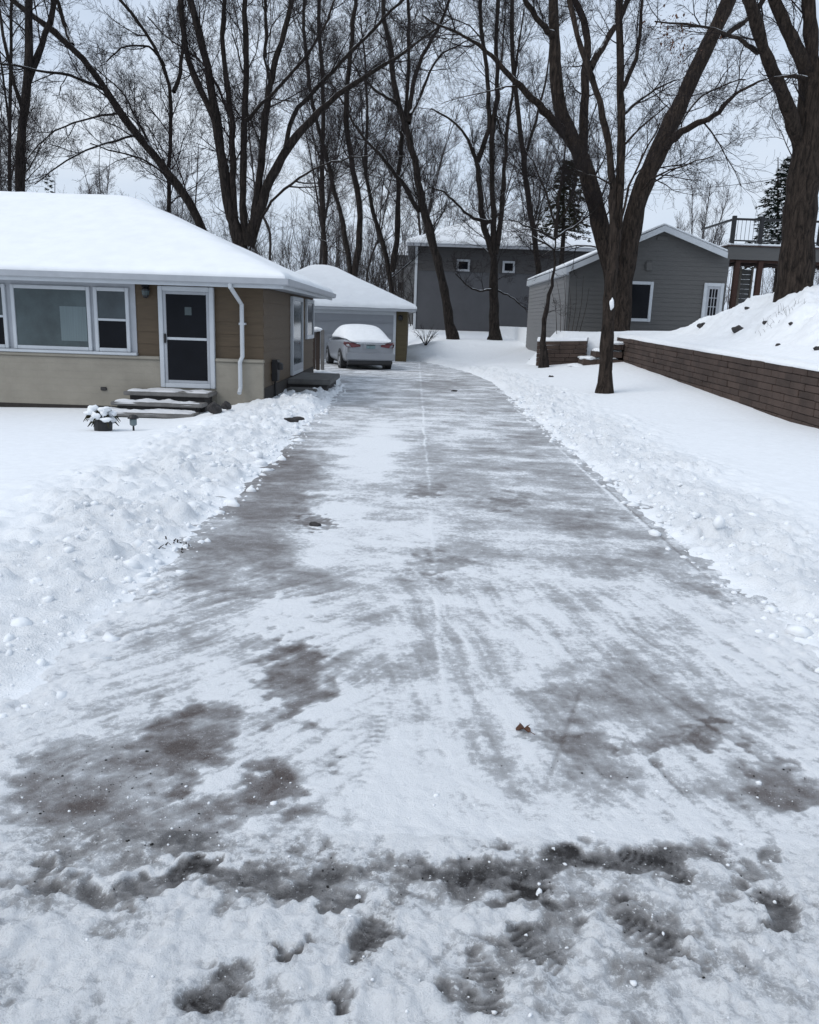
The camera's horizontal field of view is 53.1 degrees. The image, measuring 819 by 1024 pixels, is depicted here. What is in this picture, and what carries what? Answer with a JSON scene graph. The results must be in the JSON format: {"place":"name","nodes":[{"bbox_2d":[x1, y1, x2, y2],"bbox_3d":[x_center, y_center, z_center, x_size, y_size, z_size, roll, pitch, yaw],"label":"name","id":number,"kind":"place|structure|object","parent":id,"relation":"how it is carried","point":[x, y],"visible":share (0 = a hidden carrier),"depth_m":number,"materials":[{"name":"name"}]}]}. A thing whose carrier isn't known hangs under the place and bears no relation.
{"place":"outdoors","nodes":[
{"label":"outdoors","id":0,"kind":"place"},
{"bbox_2d":[0,404,818,849],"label":"driveway","id":1,"kind":"structure","parent":0,"point":[444,602],"depth_m":4.14,"materials":[{"name":"white snow"}]},
{"bbox_2d":[309,522,320,526],"bbox_3d":[-0.804,0.106,7.009,0.107,0.051,0.077,2,13,0],"label":"dark clod","id":2,"kind":"object","parent":1,"relation":"on","point":[315,524],"visible":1,"depth_m":6.99,"materials":[{"name":"black soil"}]},
{"bbox_2d":[3,765,808,1018],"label":"slush crumbs","id":3,"kind":"object","parent":1,"relation":"on","point":[539,891],"visible":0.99,"depth_m":2.65,"materials":[{"name":"white snow"}]},
{"bbox_2d":[25,746,805,1010],"bbox_3d":[0.089,1.148,2.728,3.121,0.028,1.310,2,13,0],"label":"dark grit","id":4,"kind":"object","parent":1,"relation":"on","point":[327,886],"visible":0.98,"depth_m":2.75,"materials":[{"name":"grey gravel"}]},
{"bbox_2d":[516,722,534,734],"bbox_3d":[0.515,0.950,3.591,0.096,0.025,0.059,9,15,28],"label":"fallen leaf","id":5,"kind":"object","parent":1,"relation":"on","point":[520,726],"visible":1,"depth_m":3.60,"materials":[{"name":"brown plant"}]},
{"bbox_2d":[0,824,818,1023],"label":"street","id":6,"kind":"structure","parent":0,"point":[196,936],"depth_m":2.38,"materials":[{"name":"white snow"}]},
{"bbox_2d":[0,324,818,845],"bbox_3d":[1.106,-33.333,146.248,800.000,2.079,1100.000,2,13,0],"label":"snowy ground","id":7,"kind":"structure","parent":0,"point":[738,458],"depth_m":9.02,"materials":[{"name":"white snow"}]},
{"bbox_2d":[0,74,64,185],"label":"bare tree","id":8,"kind":"object","parent":7,"relation":"on","point":[29,121],"visible":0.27,"depth_m":67.60,"materials":[{"name":"brown plant"}]},
{"bbox_2d":[0,0,65,191],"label":"bare tree","id":9,"kind":"object","parent":7,"relation":"on","point":[11,49],"visible":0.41,"depth_m":31.14,"materials":[{"name":"brown plant"}]},
{"bbox_2d":[0,0,88,191],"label":"bare tree","id":10,"kind":"object","parent":7,"relation":"on","point":[31,60],"visible":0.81,"depth_m":27.41,"materials":[{"name":"brown plant"}]},
{"bbox_2d":[44,176,54,192],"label":"evergreen tree","id":11,"kind":"object","parent":7,"relation":"on","point":[52,181],"visible":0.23,"depth_m":75.29,"materials":[{"name":"green plant"}]},
{"bbox_2d":[64,118,125,194],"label":"bare tree","id":12,"kind":"object","parent":7,"relation":"on","point":[98,188],"visible":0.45,"depth_m":70.23,"materials":[{"name":"brown plant"}]},
{"bbox_2d":[83,405,120,430],"bbox_3d":[-4.672,-1.394,12.520,0.512,0.493,0.531,13,17,39],"label":"potted plant","id":13,"kind":"object","parent":7,"relation":"on","point":[103,418],"visible":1,"depth_m":12.42,"materials":[{"name":"black plant"}]},
{"bbox_2d":[0,0,221,230],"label":"bare tree","id":14,"kind":"object","parent":7,"relation":"on","point":[165,170],"visible":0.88,"depth_m":29.39,"materials":[{"name":"brown plant"}]},
{"bbox_2d":[127,414,138,430],"bbox_3d":[-4.241,-1.346,12.578,0.170,0.302,0.170,2,13,0],"label":"garden light","id":15,"kind":"object","parent":7,"relation":"on","point":[133,418],"visible":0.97,"depth_m":12.52,"materials":[{"name":"black metal"}]},
{"bbox_2d":[58,0,237,240],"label":"bare tree","id":16,"kind":"object","parent":7,"relation":"on","point":[170,112],"visible":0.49,"depth_m":31.33,"materials":[{"name":"brown plant"}]},
{"bbox_2d":[110,388,216,417],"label":"front steps","id":17,"kind":"structure","parent":7,"relation":"on","point":[162,403],"depth_m":15.24,"materials":[{"name":"grey stone"}]},
{"bbox_2d":[0,191,335,407],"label":"ranch house","id":18,"kind":"structure","parent":7,"relation":"on","point":[105,300],"depth_m":15.97,"materials":[{"name":"brown"}]},
{"bbox_2d":[0,284,9,347],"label":"window","id":19,"kind":"structure","parent":18,"relation":"in","point":[4,331],"depth_m":15.87,"materials":[{"name":"white glass"}]},
{"bbox_2d":[9,284,92,350],"bbox_3d":[-6.926,-3.759,15.854,1.528,1.211,0.051,2,13,0],"label":"window","id":20,"kind":"structure","parent":18,"relation":"in","point":[50,317],"depth_m":15.85,"materials":[{"name":"clear glass"}]},
{"bbox_2d":[93,287,130,351],"bbox_3d":[-5.756,-3.721,15.854,0.681,1.211,0.051,2,13,0],"label":"window","id":21,"kind":"structure","parent":18,"relation":"in","point":[111,304],"depth_m":15.84,"materials":[{"name":"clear glass"}]},
{"bbox_2d":[157,286,215,388],"bbox_3d":[-4.316,-3.376,15.887,1.069,1.923,0.130,2,13,0],"label":"front door","id":22,"kind":"structure","parent":18,"relation":"in","point":[186,319],"depth_m":15.88,"materials":[{"name":"black glass"}]},
{"bbox_2d":[290,296,302,375],"bbox_3d":[-2.775,-4.352,20.212,0.075,1.840,1.800,2,13,0],"label":"side door","id":23,"kind":"structure","parent":18,"relation":"in","point":[296,303],"depth_m":20.00,"materials":[{"name":"white glass"}]},
{"bbox_2d":[305,299,313,338],"bbox_3d":[-2.748,-5.313,22.580,0.065,1.050,1.550,2,13,0],"label":"side window","id":24,"kind":"structure","parent":18,"relation":"in","point":[309,304],"depth_m":22.43,"materials":[{"name":"white glass"}]},
{"bbox_2d":[158,536,189,552],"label":"twig litter","id":25,"kind":"object","parent":7,"relation":"on","point":[173,542],"visible":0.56,"depth_m":6.26,"materials":[{"name":"brown plant"}]},
{"bbox_2d":[147,132,204,218],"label":"bare tree","id":26,"kind":"object","parent":7,"relation":"on","point":[163,187],"visible":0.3,"depth_m":86.69,"materials":[{"name":"brown plant"}]},
{"bbox_2d":[207,402,221,413],"bbox_3d":[-3.500,-1.873,14.725,0.273,0.223,0.218,2,13,0],"label":"rock","id":27,"kind":"object","parent":7,"relation":"on","point":[213,407],"visible":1,"depth_m":14.66,"materials":[{"name":"grey stone"}]},
{"bbox_2d":[221,401,231,409],"bbox_3d":[-3.365,-1.958,15.044,0.203,0.164,0.179,2,13,0],"label":"rock","id":28,"kind":"object","parent":7,"relation":"on","point":[226,405],"visible":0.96,"depth_m":14.99,"materials":[{"name":"grey stone"}]},
{"bbox_2d":[198,74,294,255],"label":"bare tree","id":29,"kind":"object","parent":7,"relation":"on","point":[238,183],"visible":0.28,"depth_m":87.28,"materials":[{"name":"brown plant"}]},
{"bbox_2d":[210,0,295,260],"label":"bare tree","id":30,"kind":"object","parent":7,"relation":"on","point":[255,157],"visible":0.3,"depth_m":61.08,"materials":[{"name":"brown plant"}]},
{"bbox_2d":[284,416,304,421],"bbox_3d":[-1.735,-1.393,12.341,0.314,0.097,0.107,2,13,0],"label":"dark clod","id":31,"kind":"object","parent":7,"relation":"on","point":[295,419],"visible":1,"depth_m":12.32,"materials":[{"name":"black soil"}]},
{"bbox_2d":[110,0,507,251],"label":"bare tree","id":32,"kind":"object","parent":7,"relation":"on","point":[243,232],"visible":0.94,"depth_m":28.28,"materials":[{"name":"brown plant"}]},
{"bbox_2d":[287,372,339,392],"bbox_3d":[-2.331,-3.034,19.978,1.000,0.530,2.950,2,13,0],"label":"side stoop","id":33,"kind":"object","parent":7,"relation":"on","point":[303,381],"visible":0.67,"depth_m":19.07,"materials":[{"name":"concrete"}]},
{"bbox_2d":[47,177,587,325],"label":"brush thicket","id":34,"kind":"object","parent":7,"relation":"on","point":[376,282],"visible":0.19,"depth_m":61.72,"materials":[{"name":"brown plant"}]},
{"bbox_2d":[313,327,324,369],"bbox_3d":[-3.018,-5.213,26.532,0.512,1.533,0.196,2,13,0],"label":"privacy fence","id":35,"kind":"object","parent":7,"relation":"on","point":[316,350],"visible":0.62,"depth_m":26.49,"materials":[{"name":"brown wood"}]},
{"bbox_2d":[267,0,377,264],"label":"bare tree","id":36,"kind":"object","parent":7,"relation":"on","point":[325,251],"visible":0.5,"depth_m":48.20,"materials":[{"name":"brown plant"}]},
{"bbox_2d":[255,29,389,264],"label":"bare tree","id":37,"kind":"object","parent":7,"relation":"on","point":[328,121],"visible":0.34,"depth_m":70.04,"materials":[{"name":"brown plant"}]},
{"bbox_2d":[268,0,403,276],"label":"bare tree","id":38,"kind":"object","parent":7,"relation":"on","point":[352,267],"visible":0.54,"depth_m":42.52,"materials":[{"name":"brown plant"}]},
{"bbox_2d":[295,265,416,361],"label":"garage","id":39,"kind":"structure","parent":7,"relation":"on","point":[356,300],"depth_m":34.48,"materials":[{"name":"white"}]},
{"bbox_2d":[314,313,393,358],"bbox_3d":[-3.575,-7.442,34.621,5.760,2.140,0.040,2,13,0],"label":"garage door","id":40,"kind":"structure","parent":39,"relation":"in","point":[329,322],"depth_m":34.47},
{"bbox_2d":[316,35,417,281],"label":"bare tree","id":41,"kind":"object","parent":7,"relation":"on","point":[380,201],"visible":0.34,"depth_m":65.00,"materials":[{"name":"brown plant"}]},
{"bbox_2d":[289,0,491,339],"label":"bare tree","id":42,"kind":"object","parent":7,"relation":"on","point":[451,332],"visible":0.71,"depth_m":40.81,"materials":[{"name":"brown plant"}]},
{"bbox_2d":[332,0,451,293],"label":"bare tree","id":43,"kind":"object","parent":7,"relation":"on","point":[390,266],"visible":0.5,"depth_m":44.84,"materials":[{"name":"brown plant"}]},
{"bbox_2d":[391,242,414,323],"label":"bare tree","id":44,"kind":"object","parent":7,"relation":"on","point":[408,285],"depth_m":71.25,"materials":[{"name":"grey"}]},
{"bbox_2d":[414,323,437,344],"bbox_3d":[0.719,-8.452,39.009,1.410,1.115,1.316,2,13,0],"label":"bare shrub","id":45,"kind":"object","parent":7,"relation":"on","point":[431,336],"visible":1,"depth_m":39.14,"materials":[{"name":"brown plant"}]},
{"bbox_2d":[381,75,482,237],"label":"bare tree","id":46,"kind":"object","parent":7,"relation":"on","point":[444,148],"visible":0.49,"depth_m":83.70,"materials":[{"name":"brown plant"}]},
{"bbox_2d":[383,0,560,339],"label":"bare tree","id":47,"kind":"object","parent":7,"relation":"on","point":[492,126],"visible":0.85,"depth_m":41.10,"materials":[{"name":"brown plant"}]},
{"bbox_2d":[407,220,596,331],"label":"slate building","id":48,"kind":"structure","parent":7,"relation":"on","point":[470,308],"depth_m":52.04,"materials":[{"name":"grey wood"}]},
{"bbox_2d":[456,259,469,271],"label":"window","id":49,"kind":"structure","parent":48,"relation":"in","point":[466,268],"depth_m":51.69,"materials":[{"name":"black glass"}]},
{"bbox_2d":[502,261,514,272],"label":"window","id":50,"kind":"structure","parent":48,"relation":"in","point":[506,266],"depth_m":51.70,"materials":[{"name":"black glass"}]},
{"bbox_2d":[459,83,544,219],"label":"bare tree","id":51,"kind":"object","parent":7,"relation":"on","point":[487,192],"visible":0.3,"depth_m":87.01,"materials":[{"name":"brown plant"}]},
{"bbox_2d":[247,174,818,309],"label":"woods","id":52,"kind":"object","parent":7,"relation":"on","point":[726,296],"visible":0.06,"depth_m":118.37,"materials":[{"name":"brown plant"}]},
{"bbox_2d":[486,93,580,222],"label":"bare tree","id":53,"kind":"object","parent":7,"relation":"on","point":[534,151],"visible":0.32,"depth_m":88.87,"materials":[{"name":"brown plant"}]},
{"bbox_2d":[479,92,632,367],"bbox_3d":[4.657,-8.870,26.755,4.608,8.681,4.384,7,14,21],"label":"curved sapling","id":54,"kind":"object","parent":7,"relation":"on","point":[544,357],"visible":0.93,"depth_m":26.48,"materials":[{"name":"brown plant"}]},
{"bbox_2d":[536,337,588,365],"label":"garden wall","id":55,"kind":"structure","parent":7,"relation":"on","point":[566,350],"depth_m":27.89,"materials":[{"name":"brown brick"}]},
{"bbox_2d":[536,160,591,264],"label":"evergreen tree","id":56,"kind":"object","parent":7,"relation":"on","point":[563,208],"visible":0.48,"depth_m":44.23,"materials":[{"name":"green plant"}]},
{"bbox_2d":[556,108,599,235],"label":"bare tree","id":57,"kind":"object","parent":7,"relation":"on","point":[572,159],"visible":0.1,"depth_m":89.97,"materials":[{"name":"brown plant"}]},
{"bbox_2d":[567,341,623,366],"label":"block steps","id":58,"kind":"structure","parent":7,"relation":"on","point":[593,358],"depth_m":26.82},
{"bbox_2d":[531,0,712,393],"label":"slim tree","id":59,"kind":"object","parent":7,"relation":"on","point":[616,207],"visible":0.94,"depth_m":18.61,"materials":[{"name":"brown plant"}]},
{"bbox_2d":[674,172,740,271],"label":"feathery tree","id":60,"kind":"object","parent":7,"relation":"on","point":[703,224],"visible":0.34,"depth_m":88.93,"materials":[{"name":"brown plant"}]},
{"bbox_2d":[616,334,818,428],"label":"retaining wall","id":61,"kind":"structure","parent":7,"relation":"on","point":[787,390],"depth_m":18.20,"materials":[{"name":"brown brick"}]},
{"bbox_2d":[0,0,818,309],"label":"sky","id":62,"kind":"structure","parent":0,"point":[65,181],"materials":[{"name":"white"}]},
{"bbox_2d":[315,359,529,409],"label":"driveway far end","id":63,"kind":"structure","parent":0,"point":[413,383],"depth_m":21.75,"materials":[{"name":"concrete"}]},
{"bbox_2d":[326,324,394,368],"bbox_3d":[-1.929,-6.180,30.457,2.040,1.582,4.793,-2,14,-15],"label":"parked car","id":64,"kind":"object","parent":63,"relation":"on","point":[356,344],"visible":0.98,"depth_m":28.47,"materials":[{"name":"silver metal"}]},
{"bbox_2d":[500,284,818,364],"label":"terrace ground","id":65,"kind":"structure","parent":0,"point":[798,339],"depth_m":20.63,"materials":[{"name":"white snow"}]},
{"bbox_2d":[459,0,577,274],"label":"bare tree","id":66,"kind":"object","parent":65,"relation":"on","point":[539,267],"visible":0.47,"depth_m":45.98,"materials":[{"name":"brown plant"}]},
{"bbox_2d":[552,275,588,333],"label":"dry canes","id":67,"kind":"object","parent":65,"relation":"on","point":[570,309],"visible":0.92,"depth_m":28.70,"materials":[{"name":"brown plant"}]},
{"bbox_2d":[392,0,797,331],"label":"bare tree","id":68,"kind":"object","parent":65,"relation":"on","point":[642,188],"visible":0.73,"depth_m":27.05,"materials":[{"name":"brown plant"}]},
{"bbox_2d":[526,223,729,351],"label":"grey shed","id":69,"kind":"structure","parent":65,"relation":"on","point":[680,277],"depth_m":29.87,"materials":[{"name":"grey wood"}]},
{"bbox_2d":[631,281,653,321],"bbox_3d":[8.300,-7.694,29.924,1.120,1.419,0.055,2,13,0],"label":"window","id":70,"kind":"structure","parent":69,"relation":"in","point":[642,291],"depth_m":29.91,"materials":[{"name":"black glass"}]},
{"bbox_2d":[701,283,724,317],"bbox_3d":[11.050,-7.294,29.994,0.721,2.100,0.060,2,13,0],"label":"door","id":71,"kind":"structure","parent":69,"relation":"in","point":[713,293],"depth_m":29.87,"materials":[{"name":"white glass"}]},
{"bbox_2d":[697,322,704,327],"bbox_3d":[8.487,-5.412,23.782,0.269,0.188,0.197,-4,14,-24],"label":"rock","id":72,"kind":"object","parent":65,"relation":"on","point":[699,325],"visible":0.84,"depth_m":23.71,"materials":[{"name":"grey stone"}]},
{"bbox_2d":[602,0,818,301],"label":"bare tree","id":73,"kind":"object","parent":65,"relation":"on","point":[796,267],"visible":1,"depth_m":19.87,"materials":[{"name":"brown plant"}]},
{"bbox_2d":[731,325,742,332],"bbox_3d":[8.569,-4.765,21.354,0.320,0.218,0.256,2,13,0],"label":"rock","id":74,"kind":"object","parent":65,"relation":"on","point":[736,328],"visible":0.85,"depth_m":21.30,"materials":[{"name":"grey stone"}]},
{"bbox_2d":[736,267,753,305],"bbox_3d":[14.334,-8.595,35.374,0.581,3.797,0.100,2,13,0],"label":"staircase","id":75,"kind":"structure","parent":65,"relation":"on","point":[744,291],"depth_m":35.09,"materials":[{"name":"grey"}]},
{"bbox_2d":[701,216,818,308],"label":"raised deck","id":76,"kind":"structure","parent":65,"relation":"on","point":[759,256],"depth_m":32.43,"materials":[{"name":"grey"}]},
{"bbox_2d":[755,299,804,334],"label":"dry stalks","id":77,"kind":"object","parent":65,"relation":"on","point":[779,312],"visible":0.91,"depth_m":19.86,"materials":[{"name":"brown plant"}]},
{"bbox_2d":[742,155,818,292],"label":"evergreen tree","id":78,"kind":"object","parent":65,"relation":"on","point":[779,197],"visible":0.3,"depth_m":43.14,"materials":[{"name":"green plant"}]},
{"bbox_2d":[606,177,785,189],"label":"power line","id":79,"kind":"object","parent":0,"point":[726,185],"visible":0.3,"depth_m":41.00,"materials":[{"name":"metal"}]}
]}

